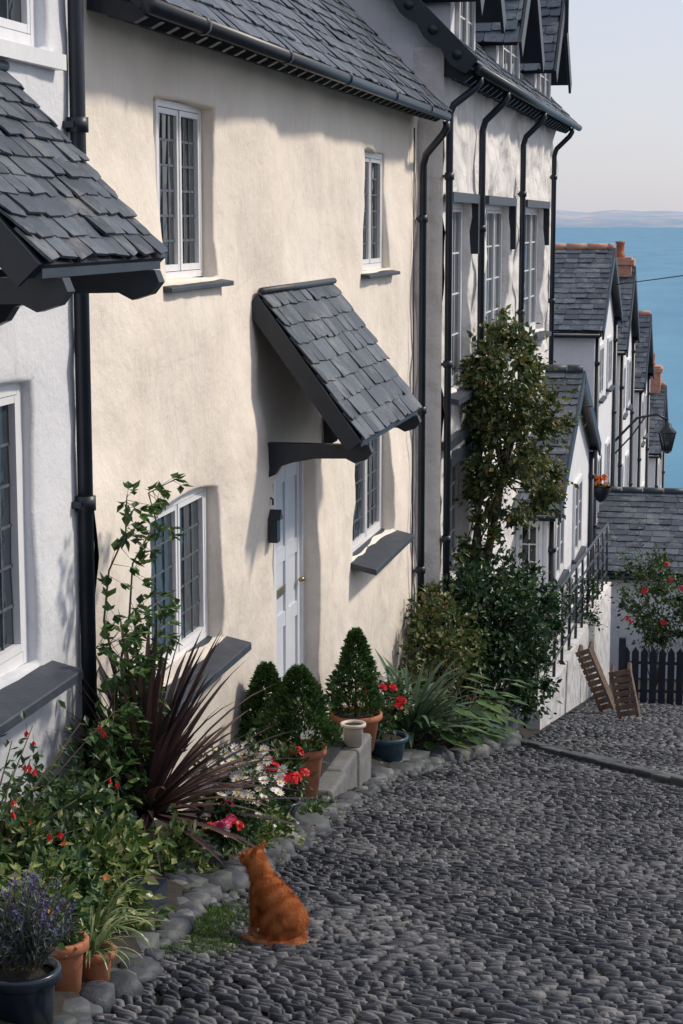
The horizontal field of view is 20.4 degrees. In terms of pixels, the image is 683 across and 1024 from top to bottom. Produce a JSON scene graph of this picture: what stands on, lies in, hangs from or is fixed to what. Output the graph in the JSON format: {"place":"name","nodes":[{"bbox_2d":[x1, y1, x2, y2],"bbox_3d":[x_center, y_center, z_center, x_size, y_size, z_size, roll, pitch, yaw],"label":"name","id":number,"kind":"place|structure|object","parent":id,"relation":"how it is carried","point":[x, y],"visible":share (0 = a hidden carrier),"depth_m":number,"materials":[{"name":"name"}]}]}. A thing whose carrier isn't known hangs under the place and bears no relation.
{"place":"outdoors","nodes":[
{"label":"outdoors","id":0,"kind":"place"},
{"bbox_2d":[93,696,682,1023],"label":"cobbled street","id":1,"kind":"structure","parent":0,"point":[356,848],"depth_m":8.98,"materials":[{"name":"stone"}]},
{"bbox_2d":[235,841,309,946],"bbox_3d":[-0.301,1.597,7.957,0.412,0.398,0.264,8,12,41],"label":"orange cat","id":2,"kind":"object","parent":1,"relation":"on","point":[278,913],"visible":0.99,"depth_m":7.90},
{"bbox_2d":[575,641,615,712],"bbox_3d":[3.356,2.176,25.038,0.579,0.947,0.193,6,10,33],"label":"wooden sledge","id":3,"kind":"object","parent":1,"relation":"on","point":[590,677],"visible":0.98,"depth_m":25.00,"materials":[{"name":"brown wood"}]},
{"bbox_2d":[608,662,640,718],"bbox_3d":[3.540,2.230,23.710,0.418,0.720,0.189,4,9,23],"label":"wooden sledge","id":4,"kind":"object","parent":1,"relation":"on","point":[615,687],"visible":1,"depth_m":23.64,"materials":[{"name":"brown wood"}]},
{"bbox_2d":[122,676,680,1023],"bbox_3d":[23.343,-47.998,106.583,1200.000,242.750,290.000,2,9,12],"label":"ground","id":5,"kind":"structure","parent":0,"point":[264,1014],"depth_m":7.35,"materials":[{"name":"stone"}]},
{"bbox_2d":[0,0,97,819],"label":"white cottage","id":6,"kind":"structure","parent":5,"relation":"on","point":[47,603],"depth_m":8.82,"materials":[{"name":"paint"}]},
{"bbox_2d":[0,0,20,651],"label":"window glass","id":7,"kind":"structure","parent":6,"relation":"in","point":[14,6],"depth_m":8.58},
{"bbox_2d":[0,0,66,676],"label":"window frames","id":8,"kind":"structure","parent":6,"relation":"in","point":[15,655],"depth_m":8.62,"materials":[{"name":"white paint"}]},
{"bbox_2d":[0,59,167,325],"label":"porch canopy","id":9,"kind":"object","parent":6,"relation":"attached to","point":[70,225],"visible":1,"depth_m":7.46,"materials":[{"name":"stone"}]},
{"bbox_2d":[0,727,532,1023],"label":"flower bed soil","id":10,"kind":"structure","parent":5,"relation":"on","point":[174,890],"depth_m":8.59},
{"bbox_2d":[0,955,61,1023],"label":"dark glazed pot","id":11,"kind":"object","parent":10,"relation":"on","point":[26,997],"visible":0.73,"depth_m":5.98,"materials":[{"name":"ceramic"}]},
{"bbox_2d":[0,870,80,973],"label":"lavender plant","id":12,"kind":"object","parent":11,"relation":"in","point":[27,939],"visible":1,"depth_m":5.99,"materials":[{"name":"purple plant"}]},
{"bbox_2d":[0,781,68,900],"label":"yellow leaf shrub","id":13,"kind":"object","parent":10,"relation":"on","point":[19,828],"visible":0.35,"depth_m":7.21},
{"bbox_2d":[0,834,102,949],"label":"green plant","id":14,"kind":"object","parent":10,"relation":"on","point":[53,861],"visible":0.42,"depth_m":6.66,"materials":[{"name":"green plant"}]},
{"bbox_2d":[0,710,121,903],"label":"fuchsia plant","id":15,"kind":"object","parent":10,"relation":"on","point":[13,786],"visible":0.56,"depth_m":7.38,"materials":[{"name":"green plant"}]},
{"bbox_2d":[0,811,130,926],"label":"yellow green shrub","id":16,"kind":"object","parent":10,"relation":"on","point":[85,884],"visible":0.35,"depth_m":7.05,"materials":[{"name":"green plant"}]},
{"bbox_2d":[50,929,88,992],"bbox_3d":[-0.966,1.586,6.540,0.200,0.250,0.200,2,9,12],"label":"terracotta pot","id":17,"kind":"object","parent":10,"relation":"on","point":[70,958],"visible":0.38,"depth_m":6.47,"materials":[{"name":"ceramic"}]},
{"bbox_2d":[44,894,99,950],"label":"potted herb","id":18,"kind":"object","parent":17,"relation":"on","point":[74,939],"visible":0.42,"depth_m":6.51,"materials":[{"name":"green plant"}]},
{"bbox_2d":[0,748,172,878],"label":"green leafy shrub","id":19,"kind":"object","parent":10,"relation":"on","point":[67,784],"visible":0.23,"depth_m":7.86,"materials":[{"name":"green plant"}]},
{"bbox_2d":[82,941,116,981],"bbox_3d":[-0.877,1.632,6.735,0.164,0.180,0.164,2,9,12],"label":"terracotta pot","id":20,"kind":"object","parent":10,"relation":"on","point":[97,970],"visible":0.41,"depth_m":6.68,"materials":[{"name":"ceramic"}]},
{"bbox_2d":[54,871,169,974],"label":"spider plants","id":21,"kind":"object","parent":20,"relation":"in","point":[95,940],"visible":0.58,"depth_m":6.88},
{"bbox_2d":[58,698,150,869],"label":"ivy leaves","id":22,"kind":"object","parent":10,"relation":"on","point":[99,774],"visible":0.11,"depth_m":9.06,"materials":[{"name":"green plant"}]},
{"bbox_2d":[44,791,194,936],"bbox_3d":[-1.002,1.536,7.686,0.637,0.778,0.866,4,10,26],"label":"variegated shrub","id":23,"kind":"object","parent":10,"relation":"on","point":[115,847],"visible":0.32,"depth_m":7.66,"materials":[{"name":"green plant"}]},
{"bbox_2d":[42,803,232,883],"bbox_3d":[-0.997,1.656,8.749,0.563,0.807,1.649,3,9,21],"label":"leafy ground plant","id":24,"kind":"object","parent":10,"relation":"on","point":[171,841],"visible":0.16,"depth_m":9.19,"materials":[{"name":"green plant"}]},
{"bbox_2d":[109,876,166,916],"bbox_3d":[-0.966,1.889,8.033,0.240,0.440,0.800,2,9,12],"label":"dark planter box","id":25,"kind":"object","parent":10,"relation":"on","point":[159,888],"visible":0.08,"depth_m":8.28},
{"bbox_2d":[86,472,194,821],"bbox_3d":[-0.999,0.805,9.430,0.367,1.969,1.453,2,9,12],"label":"climbing rose","id":26,"kind":"object","parent":10,"relation":"on","point":[110,744],"visible":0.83,"depth_m":9.23,"materials":[{"name":"green plant"}]},
{"bbox_2d":[44,609,323,871],"bbox_3d":[-0.963,1.182,9.524,1.775,1.329,1.703,2,9,12],"label":"bronze cordyline","id":27,"kind":"object","parent":10,"relation":"on","point":[167,744],"visible":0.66,"depth_m":9.41,"materials":[{"name":"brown plant"}]},
{"bbox_2d":[196,793,271,860],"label":"pink geranium plant","id":28,"kind":"object","parent":10,"relation":"on","point":[230,821],"visible":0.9,"depth_m":9.53,"materials":[{"name":"green plant"}]},
{"bbox_2d":[183,728,304,846],"bbox_3d":[-0.520,1.476,10.041,0.645,0.628,0.811,2,9,12],"label":"white daisy plant","id":29,"kind":"object","parent":10,"relation":"on","point":[250,771],"visible":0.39,"depth_m":9.90,"materials":[{"name":"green plant"}]},
{"bbox_2d":[199,774,320,865],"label":"green bedding plant","id":30,"kind":"object","parent":10,"relation":"on","point":[267,833],"visible":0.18,"depth_m":10.53,"materials":[{"name":"green plant"}]},
{"bbox_2d":[238,661,296,783],"bbox_3d":[-0.505,1.407,12.732,0.484,0.856,0.503,2,9,12],"label":"potted conifer","id":31,"kind":"object","parent":10,"relation":"on","point":[267,673],"visible":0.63,"depth_m":12.61,"materials":[{"name":"green plant"}]},
{"bbox_2d":[246,736,317,822],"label":"red geranium plant","id":32,"kind":"object","parent":10,"relation":"on","point":[295,780],"visible":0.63,"depth_m":11.18,"materials":[{"name":"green plant"}]},
{"bbox_2d":[251,663,343,798],"bbox_3d":[-0.288,1.409,12.445,0.645,0.877,0.706,2,9,12],"label":"potted box topiary","id":33,"kind":"object","parent":10,"relation":"on","point":[286,696],"visible":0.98,"depth_m":12.30,"materials":[{"name":"green plant"}]},
{"bbox_2d":[295,790,345,819],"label":"leafy plant","id":34,"kind":"object","parent":10,"relation":"on","point":[317,805],"visible":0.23,"depth_m":11.95,"materials":[{"name":"green plant"}]},
{"bbox_2d":[301,730,370,798],"bbox_3d":[-0.191,2.108,13.870,0.590,0.646,1.550,2,9,12],"label":"door step","id":35,"kind":"object","parent":10,"relation":"on","point":[348,769],"depth_m":13.85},
{"bbox_2d":[312,739,344,776],"bbox_3d":[-0.211,1.787,13.721,0.290,0.024,1.050,2,9,12],"label":"door mat","id":36,"kind":"object","parent":35,"relation":"on","point":[331,754],"depth_m":13.83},
{"bbox_2d":[340,720,365,746],"bbox_3d":[0.086,1.651,14.129,0.194,0.170,0.194,2,9,12],"label":"cream flower pot","id":37,"kind":"object","parent":35,"relation":"on","point":[353,732],"visible":0.96,"depth_m":14.07,"materials":[{"name":"ceramic"}]},
{"bbox_2d":[324,626,386,751],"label":"potted conical topiary","id":38,"kind":"object","parent":10,"relation":"on","point":[369,713],"visible":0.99,"depth_m":14.91,"materials":[{"name":"green plant"}]},
{"bbox_2d":[357,665,419,740],"bbox_3d":[0.363,1.628,15.759,0.578,0.738,1.003,0,9,1],"label":"red and white flower plant","id":39,"kind":"object","parent":10,"relation":"on","point":[395,695],"visible":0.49,"depth_m":15.62,"materials":[{"name":"green plant"}]},
{"bbox_2d":[371,730,408,762],"bbox_3d":[0.371,1.968,15.667,0.364,0.260,0.364,2,9,12],"label":"blue flower pot","id":40,"kind":"object","parent":10,"relation":"on","point":[386,749],"visible":0.61,"depth_m":15.54,"materials":[{"name":"ceramic"}]},
{"bbox_2d":[349,649,508,748],"bbox_3d":[0.677,1.666,16.990,1.738,0.919,2.111,2,9,12],"label":"agapanthus plant","id":41,"kind":"object","parent":10,"relation":"on","point":[424,711],"visible":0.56,"depth_m":16.81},
{"bbox_2d":[396,573,490,706],"bbox_3d":[0.986,1.436,18.985,1.062,1.650,1.985,2,9,12],"label":"golden shrub","id":42,"kind":"object","parent":10,"relation":"on","point":[447,638],"visible":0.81,"depth_m":18.69,"materials":[{"name":"green plant"}]},
{"bbox_2d":[381,662,530,750],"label":"broad leaf plants","id":43,"kind":"object","parent":10,"relation":"on","point":[446,736],"visible":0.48,"depth_m":17.19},
{"bbox_2d":[420,700,493,745],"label":"hosta blades","id":44,"kind":"object","parent":10,"relation":"on","point":[476,724],"visible":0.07,"depth_m":17.57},
{"bbox_2d":[423,523,576,737],"bbox_3d":[1.561,1.263,20.333,1.787,2.199,2.971,2,9,12],"label":"evergreen shrub","id":45,"kind":"object","parent":10,"relation":"on","point":[517,601],"visible":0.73,"depth_m":19.89,"materials":[{"name":"green plant"}]},
{"bbox_2d":[83,0,452,819],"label":"cream cottage","id":46,"kind":"structure","parent":5,"relation":"on","point":[239,152],"depth_m":12.43,"materials":[{"name":"paint"}]},
{"bbox_2d":[150,113,376,651],"bbox_3d":[-0.385,-1.068,14.234,0.028,3.413,7.103,2,9,12],"label":"window glass","id":47,"kind":"structure","parent":46,"relation":"in","point":[372,459],"depth_m":11.57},
{"bbox_2d":[149,98,381,675],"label":"window frames","id":48,"kind":"structure","parent":46,"relation":"in","point":[179,111],"depth_m":11.60,"materials":[{"name":"white paint"}]},
{"bbox_2d":[272,461,305,700],"bbox_3d":[-0.405,0.569,14.428,0.112,2.000,1.000,2,9,12],"label":"front door","id":49,"kind":"structure","parent":46,"relation":"in","point":[288,487],"depth_m":14.52,"materials":[{"name":"grey paint"}]},
{"bbox_2d":[252,278,421,476],"bbox_3d":[0.004,-1.015,13.920,0.841,1.325,2.420,2,9,12],"label":"door canopy","id":50,"kind":"object","parent":46,"relation":"attached to","point":[322,339],"visible":1,"depth_m":13.24,"materials":[{"name":"stone"}]},
{"bbox_2d":[53,730,521,1023],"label":"stone border","id":51,"kind":"object","parent":5,"relation":"on","point":[99,997],"visible":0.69,"depth_m":9.05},
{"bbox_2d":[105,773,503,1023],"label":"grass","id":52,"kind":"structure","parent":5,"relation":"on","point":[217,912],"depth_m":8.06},
{"bbox_2d":[344,0,533,212],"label":"walls","id":53,"kind":"structure","parent":5,"relation":"on","point":[400,35],"depth_m":18.79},
{"bbox_2d":[456,36,576,122],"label":"slate roof","id":54,"kind":"structure","parent":53,"relation":"on","point":[487,61],"depth_m":22.69,"materials":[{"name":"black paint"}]},
{"bbox_2d":[424,2,461,95],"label":"dormer wall","id":55,"kind":"structure","parent":54,"relation":"on","point":[444,12],"depth_m":19.17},
{"bbox_2d":[455,2,475,50],"bbox_3d":[1.306,-5.184,20.010,0.050,0.850,1.200,2,9,12],"label":"dormer window","id":56,"kind":"structure","parent":55,"relation":"in","point":[458,13],"depth_m":19.99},
{"bbox_2d":[460,2,471,46],"bbox_3d":[1.300,-5.184,20.011,0.007,0.658,1.008,2,9,12],"label":"dormer glass","id":57,"kind":"object","parent":56,"relation":"in","point":[470,16],"visible":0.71,"depth_m":20.27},
{"bbox_2d":[421,0,505,33],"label":"dormer roof","id":58,"kind":"structure","parent":54,"relation":"on","point":[489,11],"depth_m":20.76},
{"bbox_2d":[475,0,544,72],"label":"dormer roof","id":59,"kind":"structure","parent":54,"relation":"on","point":[523,18],"depth_m":22.87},
{"bbox_2d":[520,0,571,93],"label":"dormer roof","id":60,"kind":"structure","parent":54,"relation":"on","point":[555,25],"depth_m":27.49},
{"bbox_2d":[445,689,518,730],"bbox_3d":[1.490,2.300,20.029,0.620,0.608,1.200,2,9,12],"label":"stone planter","id":61,"kind":"object","parent":5,"relation":"on","point":[513,725],"depth_m":19.93,"materials":[{"name":"stone"}]},
{"bbox_2d":[412,47,558,698],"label":"house wall","id":62,"kind":"structure","parent":5,"relation":"on","point":[507,129],"depth_m":20.58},
{"bbox_2d":[393,0,581,698],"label":"gutters downpipes and bargeboard","id":63,"kind":"object","parent":62,"relation":"attached to","point":[461,59],"visible":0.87,"depth_m":19.48,"materials":[{"name":"black paint"}]},
{"bbox_2d":[442,202,537,567],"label":"window frames","id":64,"kind":"structure","parent":62,"relation":"attached to","point":[458,207],"depth_m":23.42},
{"bbox_2d":[450,212,534,553],"bbox_3d":[1.962,-1.920,24.338,0.007,3.758,9.328,2,9,12],"label":"window glass","id":65,"kind":"object","parent":64,"relation":"in","point":[455,311],"visible":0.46,"depth_m":23.43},
{"bbox_2d":[441,329,551,594],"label":"slate sills","id":66,"kind":"structure","parent":62,"relation":"attached to","point":[461,395],"depth_m":20.24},
{"bbox_2d":[450,192,549,468],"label":"timber lintels","id":67,"kind":"object","parent":62,"relation":"attached to","point":[458,454],"visible":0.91,"depth_m":21.02,"materials":[{"name":"black paint"}]},
{"bbox_2d":[443,304,591,686],"bbox_3d":[1.999,-0.052,21.400,1.651,4.647,2.420,5,10,28],"label":"climbing tree","id":68,"kind":"object","parent":5,"relation":"on","point":[494,418],"visible":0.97,"depth_m":20.84,"materials":[{"name":"green plant"}]},
{"bbox_2d":[513,410,589,637],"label":"walls","id":69,"kind":"structure","parent":5,"relation":"on","point":[580,463],"depth_m":30.36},
{"bbox_2d":[441,364,601,522],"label":"slate roof","id":70,"kind":"structure","parent":69,"relation":"on","point":[574,376],"depth_m":28.66,"materials":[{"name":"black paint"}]},
{"bbox_2d":[516,474,582,585],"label":"window frames","id":71,"kind":"structure","parent":69,"relation":"attached to","point":[575,525],"depth_m":27.57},
{"bbox_2d":[522,485,579,576],"bbox_3d":[3.209,0.268,28.727,0.361,1.208,5.371,2,9,12],"label":"window glass","id":72,"kind":"object","parent":71,"relation":"in","point":[525,538],"visible":0.51,"depth_m":26.14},
{"bbox_2d":[555,546,585,589],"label":"slate sills","id":73,"kind":"structure","parent":69,"relation":"attached to","point":[565,572],"depth_m":30.07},
{"bbox_2d":[494,582,610,729],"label":"terrace retaining wall","id":74,"kind":"structure","parent":5,"relation":"on","point":[574,689],"depth_m":27.06,"materials":[{"name":"paint"}]},
{"bbox_2d":[481,523,608,728],"bbox_3d":[3.021,1.302,27.038,0.661,2.024,13.617,2,9,12],"label":"iron railing","id":75,"kind":"object","parent":74,"relation":"on","point":[577,581],"visible":0.43,"depth_m":27.94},
{"bbox_2d":[564,565,613,640],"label":"round bush","id":76,"kind":"object","parent":74,"relation":"on","point":[592,617],"visible":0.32,"depth_m":29.09,"materials":[{"name":"green plant"}]},
{"bbox_2d":[519,451,594,645],"bbox_3d":[1.627,1.524,30.174,4.170,4.280,7.664,2,9,12],"label":"downpipe and gutter","id":77,"kind":"object","parent":5,"relation":"on","point":[552,548],"visible":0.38,"depth_m":26.39,"materials":[{"name":"black paint"}]},
{"bbox_2d":[553,292,613,484],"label":"walls","id":78,"kind":"structure","parent":5,"relation":"on","point":[574,351],"depth_m":37.88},
{"bbox_2d":[554,243,622,339],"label":"slate roof","id":79,"kind":"structure","parent":78,"relation":"on","point":[586,278],"depth_m":39.14,"materials":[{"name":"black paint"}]},
{"bbox_2d":[594,455,612,501],"bbox_3d":[5.060,-0.833,36.905,0.507,1.108,2.058,2,9,12],"label":"hanging flower basket","id":80,"kind":"object","parent":78,"relation":"hanging from","point":[601,492],"visible":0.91,"depth_m":36.17,"materials":[{"name":"metal"}]},
{"bbox_2d":[596,335,612,523],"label":"window frames","id":81,"kind":"structure","parent":78,"relation":"attached to","point":[608,385],"depth_m":41.40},
{"bbox_2d":[596,385,614,528],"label":"slate sills","id":82,"kind":"structure","parent":78,"relation":"attached to","point":[603,398],"depth_m":39.83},
{"bbox_2d":[554,319,617,549],"bbox_3d":[3.085,0.559,41.627,5.370,9.330,6.214,2,9,12],"label":"downpipe and gutter","id":83,"kind":"object","parent":5,"relation":"on","point":[596,336],"visible":0.31,"depth_m":38.31,"materials":[{"name":"black paint"}]},
{"bbox_2d":[520,738,682,787],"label":"stone kerb step","id":84,"kind":"object","parent":5,"relation":"on","point":[642,772],"visible":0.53,"depth_m":16.90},
{"bbox_2d":[614,323,631,486],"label":"walls","id":85,"kind":"structure","parent":5,"relation":"on","point":[625,437],"depth_m":46.56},
{"bbox_2d":[621,357,630,486],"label":"window frames","id":86,"kind":"structure","parent":85,"relation":"attached to","point":[627,392],"depth_m":47.77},
{"bbox_2d":[617,265,639,356],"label":"slate roof","id":87,"kind":"structure","parent":85,"relation":"on","point":[629,296],"depth_m":45.70,"materials":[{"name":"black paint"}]},
{"bbox_2d":[615,241,635,277],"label":"chimney","id":88,"kind":"object","parent":87,"relation":"on","point":[625,264],"visible":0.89,"depth_m":46.22,"materials":[{"name":"orange brick"}]},
{"bbox_2d":[615,413,676,453],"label":"street lamp","id":89,"kind":"object","parent":85,"relation":"attached to","point":[667,432],"visible":0.95,"depth_m":43.97,"materials":[{"name":"black metal"}]},
{"bbox_2d":[617,339,635,486],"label":"downpipe and gutter","id":90,"kind":"object","parent":5,"relation":"on","point":[621,354],"visible":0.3,"depth_m":44.91,"materials":[{"name":"black paint"}]},
{"bbox_2d":[595,579,682,678],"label":"walls","id":91,"kind":"structure","parent":5,"relation":"on","point":[615,632],"depth_m":37.97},
{"bbox_2d":[594,575,682,581],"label":"downpipe and gutter","id":92,"kind":"object","parent":91,"relation":"attached to","point":[612,577],"depth_m":37.60,"materials":[{"name":"black paint"}]},
{"bbox_2d":[595,486,682,577],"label":"slate roof","id":93,"kind":"structure","parent":91,"relation":"on","point":[624,511],"depth_m":39.15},
{"bbox_2d":[632,373,647,486],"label":"walls","id":94,"kind":"structure","parent":5,"relation":"on","point":[635,442],"depth_m":50.85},
{"bbox_2d":[634,311,653,393],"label":"slate roof","id":95,"kind":"structure","parent":94,"relation":"on","point":[644,359],"depth_m":51.70,"materials":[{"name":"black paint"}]},
{"bbox_2d":[641,391,646,490],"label":"window frames","id":96,"kind":"structure","parent":94,"relation":"attached to","point":[644,405],"depth_m":53.63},
{"bbox_2d":[599,520,682,686],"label":"red rose bush","id":97,"kind":"object","parent":5,"relation":"on","point":[660,634],"visible":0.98,"depth_m":29.47,"materials":[{"name":"green plant"}]},
{"bbox_2d":[634,375,650,486],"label":"downpipe and gutter","id":98,"kind":"object","parent":5,"relation":"on","point":[640,391],"visible":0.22,"depth_m":51.03,"materials":[{"name":"black paint"}]},
{"bbox_2d":[618,637,682,705],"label":"picket fence","id":99,"kind":"object","parent":5,"relation":"on","point":[644,662],"visible":0.76,"depth_m":27.71,"materials":[{"name":"black paint"}]},
{"bbox_2d":[648,458,661,487],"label":"walls","id":100,"kind":"structure","parent":5,"relation":"on","point":[651,472],"depth_m":57.77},
{"bbox_2d":[650,353,663,392],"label":"chimney","id":101,"kind":"object","parent":100,"relation":"on","point":[655,384],"visible":0.23,"depth_m":59.91,"materials":[{"name":"orange brick"}]},
{"bbox_2d":[649,382,667,458],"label":"slate roof","id":102,"kind":"structure","parent":100,"relation":"on","point":[658,403],"depth_m":58.97,"materials":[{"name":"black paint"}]},
{"bbox_2d":[658,458,661,487],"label":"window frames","id":103,"kind":"structure","parent":100,"relation":"attached to","point":[659,471],"depth_m":61.19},
{"bbox_2d":[649,452,664,491],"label":"downpipe and gutter","id":104,"kind":"object","parent":5,"relation":"on","point":[656,467],"visible":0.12,"depth_m":57.89,"materials":[{"name":"black paint"}]},
{"bbox_2d":[661,572,682,652],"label":"red rose bush","id":105,"kind":"object","parent":5,"relation":"on","point":[678,611],"visible":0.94,"depth_m":29.38,"materials":[{"name":"green plant"}]},
{"bbox_2d":[482,23,498,103],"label":"dormer wall","id":106,"kind":"structure","parent":0,"point":[492,52],"depth_m":22.76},
{"bbox_2d":[499,32,519,78],"bbox_3d":[2.118,-5.775,23.882,0.050,0.850,1.800,2,9,12],"label":"dormer window","id":107,"kind":"structure","parent":106,"relation":"in","point":[501,55],"depth_m":23.87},
{"bbox_2d":[504,45,516,74],"bbox_3d":[2.112,-5.776,23.883,0.006,0.658,1.608,2,9,12],"label":"dormer glass","id":108,"kind":"object","parent":107,"relation":"in","point":[514,49],"visible":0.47,"depth_m":24.19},
{"bbox_2d":[523,74,548,132],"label":"dormer wall","id":109,"kind":"structure","parent":0,"point":[531,79],"depth_m":27.02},
{"bbox_2d":[537,73,550,98],"bbox_3d":[2.991,-6.411,28.044,0.050,0.850,1.600,2,9,12],"label":"dormer window","id":110,"kind":"structure","parent":109,"relation":"in","point":[539,81],"depth_m":28.04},
{"bbox_2d":[551,0,682,212],"label":"sky","id":111,"kind":"structure","parent":0,"point":[626,96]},
{"bbox_2d":[555,228,682,487],"bbox_3d":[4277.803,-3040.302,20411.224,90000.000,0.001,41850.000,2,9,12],"label":"sea","id":112,"kind":"structure","parent":0,"point":[656,253],"depth_m":2042.61,"materials":[{"name":"liquid"}]},
{"bbox_2d":[556,210,682,227],"bbox_3d":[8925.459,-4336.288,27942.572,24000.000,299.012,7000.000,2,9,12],"label":"distant coast hills","id":113,"kind":"structure","parent":0,"point":[626,219],"depth_m":25801.48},
{"bbox_2d":[616,275,682,284],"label":"overhead wire","id":114,"kind":"object","parent":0,"point":[649,280],"visible":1,"depth_m":40.76,"materials":[{"name":"black metal"}]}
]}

